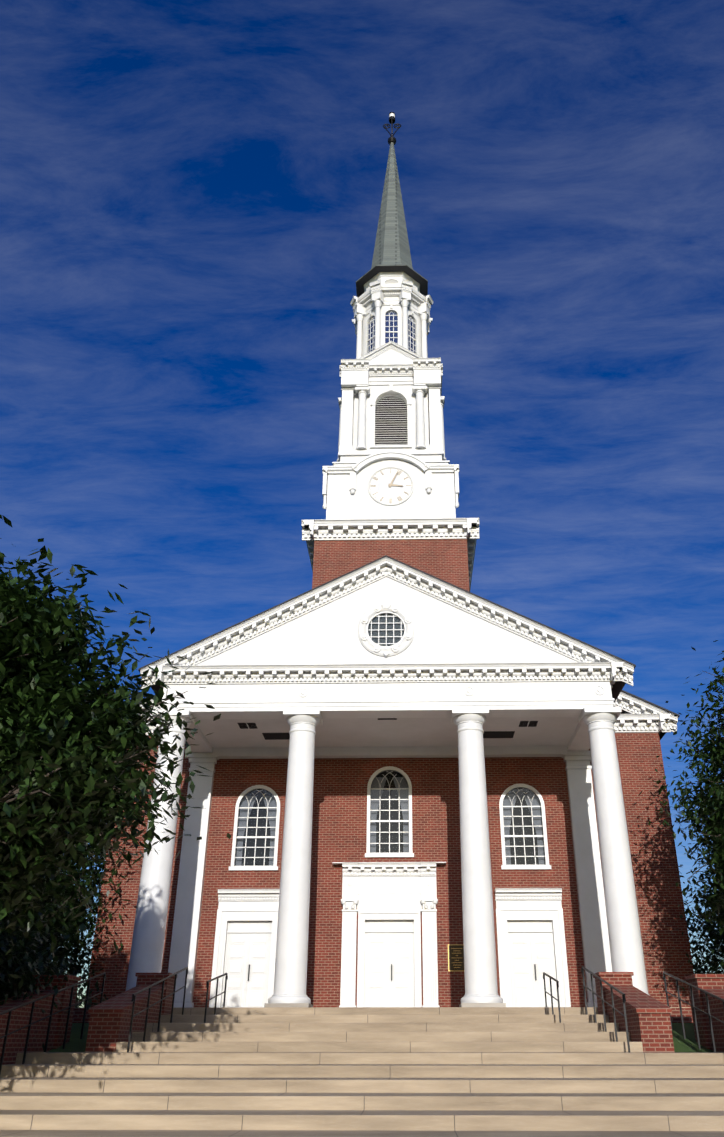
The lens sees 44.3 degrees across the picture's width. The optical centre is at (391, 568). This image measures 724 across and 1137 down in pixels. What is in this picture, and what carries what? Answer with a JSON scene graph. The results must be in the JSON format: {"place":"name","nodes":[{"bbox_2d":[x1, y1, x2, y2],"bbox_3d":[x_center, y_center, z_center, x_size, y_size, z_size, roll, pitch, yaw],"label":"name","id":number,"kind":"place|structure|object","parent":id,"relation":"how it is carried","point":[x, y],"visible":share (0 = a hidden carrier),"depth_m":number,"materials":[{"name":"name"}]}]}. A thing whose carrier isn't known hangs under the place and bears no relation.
{"place":"outdoors","nodes":[
{"label":"outdoors","id":0,"kind":"place"},
{"bbox_2d":[0,898,96,1051],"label":"tree leaves","id":1,"kind":"object","parent":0,"point":[23,957],"depth_m":18.65,"materials":[{"name":"green plant"}]},
{"bbox_2d":[0,0,723,1007],"label":"sky","id":2,"kind":"structure","parent":0,"point":[191,191],"materials":[{"name":"blue"}]},
{"bbox_2d":[48,1023,713,1051],"bbox_3d":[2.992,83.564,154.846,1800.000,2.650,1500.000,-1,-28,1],"label":"ground","id":3,"kind":"structure","parent":0,"point":[76,1043],"depth_m":19.69,"materials":[{"name":"green plant"}]},
{"bbox_2d":[8,909,81,974],"bbox_3d":[-14.315,11.291,25.642,10.605,8.877,10.564,-1,-28,1],"label":"bush","id":4,"kind":"object","parent":3,"relation":"on","point":[41,945],"depth_m":26.10,"materials":[{"name":"green plant"}]},
{"bbox_2d":[0,919,107,1022],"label":"leaves","id":5,"kind":"object","parent":3,"relation":"on","point":[85,984],"depth_m":23.20,"materials":[{"name":"green plant"}]},
{"bbox_2d":[0,821,122,1007],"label":"leaves","id":6,"kind":"object","parent":3,"relation":"on","point":[69,943],"depth_m":27.63,"materials":[{"name":"green plant"}]},
{"bbox_2d":[0,644,176,988],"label":"tree","id":7,"kind":"object","parent":3,"relation":"on","point":[71,904],"depth_m":28.38,"materials":[{"name":"green plant"}]},
{"bbox_2d":[0,515,230,981],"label":"tree","id":8,"kind":"object","parent":3,"relation":"on","point":[48,689],"depth_m":13.37,"materials":[{"name":"green plant"}]},
{"bbox_2d":[0,1007,723,1136],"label":"steps","id":9,"kind":"structure","parent":3,"relation":"on","point":[385,1072],"depth_m":15.14,"materials":[{"name":"stone"}]},
{"bbox_2d":[0,112,723,1073],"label":"ironwork","id":10,"kind":"object","parent":9,"relation":"on","point":[390,140],"visible":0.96,"depth_m":19.80,"materials":[{"name":"metal"}]},
{"bbox_2d":[264,1003,505,1006],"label":"column bases","id":11,"kind":"object","parent":9,"relation":"on","point":[311,1005],"visible":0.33,"depth_m":22.85,"materials":[{"name":"stone"}]},
{"bbox_2d":[0,976,723,1064],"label":"cheek walls","id":12,"kind":"structure","parent":3,"relation":"on","point":[651,1032],"depth_m":18.73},
{"bbox_2d":[0,972,723,1018],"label":"cheek caps","id":13,"kind":"object","parent":12,"relation":"on","point":[638,1000],"visible":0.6,"depth_m":19.31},
{"bbox_2d":[84,539,693,1007],"bbox_3d":[0.325,16.173,47.225,18.800,20.340,38.000,-1,-28,1],"label":"brickwork","id":14,"kind":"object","parent":3,"relation":"on","point":[340,821],"visible":0.31,"depth_m":29.28,"materials":[{"name":"brick"}]},
{"bbox_2d":[224,758,555,806],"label":"brick arches","id":15,"kind":"structure","parent":14,"relation":"attached to","point":[237,788],"depth_m":30.42,"materials":[{"name":"red brick"}]},
{"bbox_2d":[236,777,544,865],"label":"curtains","id":16,"kind":"object","parent":14,"relation":"attached to","point":[536,811],"depth_m":30.13,"materials":[{"name":"white fabric"}]},
{"bbox_2d":[138,272,677,1006],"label":"white trim","id":17,"kind":"structure","parent":14,"relation":"attached to","point":[390,930],"depth_m":28.27,"materials":[{"name":"paint"}]},
{"bbox_2d":[197,577,576,664],"bbox_3d":[-0.173,1.476,28.253,14.480,3.710,0.001,-1,-28,1],"label":"tympanum","id":18,"kind":"object","parent":17,"relation":"attached to","point":[328,633],"visible":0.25,"depth_m":27.84,"materials":[{"name":"white paint"}]},
{"bbox_2d":[196,717,578,758],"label":"ceiling","id":19,"kind":"structure","parent":17,"relation":"attached to","point":[397,738],"depth_m":29.81,"materials":[{"name":"white paint"}]},
{"bbox_2d":[238,718,537,739],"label":"ceiling vents","id":20,"kind":"object","parent":19,"relation":"attached to","point":[486,734],"visible":0.85,"depth_m":29.28,"materials":[{"name":"black metal"}]},
{"bbox_2d":[126,300,649,1003],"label":"columns","id":21,"kind":"structure","parent":17,"relation":"on","point":[480,968],"depth_m":25.00,"materials":[{"name":"paint"}]},
{"bbox_2d":[368,614,404,645],"bbox_3d":[-0.173,1.949,28.024,1.160,1.160,0.001,-1,-28,1],"label":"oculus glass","id":22,"kind":"object","parent":21,"relation":"on","point":[385,630],"visible":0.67,"depth_m":28.04,"materials":[{"name":"black glass"}]},
{"bbox_2d":[235,396,544,865],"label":"window frames","id":23,"kind":"structure","parent":17,"relation":"attached to","point":[384,805],"depth_m":30.72,"materials":[{"name":"white wood"}]},
{"bbox_2d":[377,474,404,497],"bbox_3d":[-0.042,-3.541,37.963,1.820,1.820,0.060,-1,-28,1],"label":"clock face","id":24,"kind":"object","parent":17,"relation":"attached to","point":[384,489],"visible":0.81,"depth_m":37.92},
{"bbox_2d":[370,468,411,503],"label":"clock numerals","id":25,"kind":"object","parent":24,"relation":"attached to","point":[391,484],"visible":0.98,"depth_m":37.92,"materials":[{"name":"gold metal"}]},
{"bbox_2d":[236,311,545,865],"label":"window glass","id":26,"kind":"object","parent":17,"relation":"on","point":[411,334],"visible":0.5,"depth_m":43.80,"materials":[{"name":"black glass"}]},
{"bbox_2d":[375,398,407,444],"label":"louvres","id":27,"kind":"object","parent":17,"relation":"on","point":[390,419],"visible":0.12,"depth_m":40.53,"materials":[{"name":"grey wood"}]},
{"bbox_2d":[385,280,397,283],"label":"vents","id":28,"kind":"object","parent":17,"relation":"on","point":[390,281],"visible":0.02,"depth_m":45.49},
{"bbox_2d":[356,142,427,294],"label":"spire","id":29,"kind":"structure","parent":17,"relation":"on","point":[391,247],"depth_m":48.26,"materials":[{"name":"grey metal"}]},
{"bbox_2d":[356,266,427,296],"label":"skirt soffit","id":30,"kind":"structure","parent":29,"relation":"attached to","point":[376,270],"depth_m":45.95,"materials":[{"name":"black metal"}]},
{"bbox_2d":[138,555,679,739],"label":"roofs","id":31,"kind":"structure","parent":17,"relation":"on","point":[617,688],"depth_m":28.21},
{"bbox_2d":[448,944,463,970],"bbox_3d":[2.034,12.159,27.768,0.550,0.770,0.033,-1,-28,1],"label":"plaque frame","id":32,"kind":"object","parent":14,"relation":"attached to","point":[455,960],"visible":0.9,"depth_m":27.72,"materials":[{"name":"gold metal"}]},
{"bbox_2d":[449,945,463,969],"bbox_3d":[2.034,12.160,27.770,0.500,0.720,0.030,-1,-28,1],"label":"plaque","id":33,"kind":"object","parent":14,"relation":"attached to","point":[453,953],"visible":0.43,"depth_m":27.76,"materials":[{"name":"black metal"}]},
{"bbox_2d":[639,640,723,965],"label":"tree","id":34,"kind":"object","parent":3,"relation":"on","point":[711,817],"depth_m":25.46,"materials":[{"name":"green plant"}]},
{"bbox_2d":[668,861,723,999],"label":"tree","id":35,"kind":"object","parent":3,"relation":"on","point":[699,968],"depth_m":28.53,"materials":[{"name":"green plant"}]},
{"bbox_2d":[679,939,723,987],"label":"leaves","id":36,"kind":"object","parent":3,"relation":"on","point":[716,967],"visible":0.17,"depth_m":23.41,"materials":[{"name":"green plant"}]},
{"bbox_2d":[691,647,721,928],"bbox_3d":[16.166,7.804,29.434,13.627,13.898,12.402,-1,-28,1],"label":"tree","id":37,"kind":"object","parent":3,"relation":"on","point":[713,807],"visible":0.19,"depth_m":29.63,"materials":[{"name":"green plant"}]}
]}

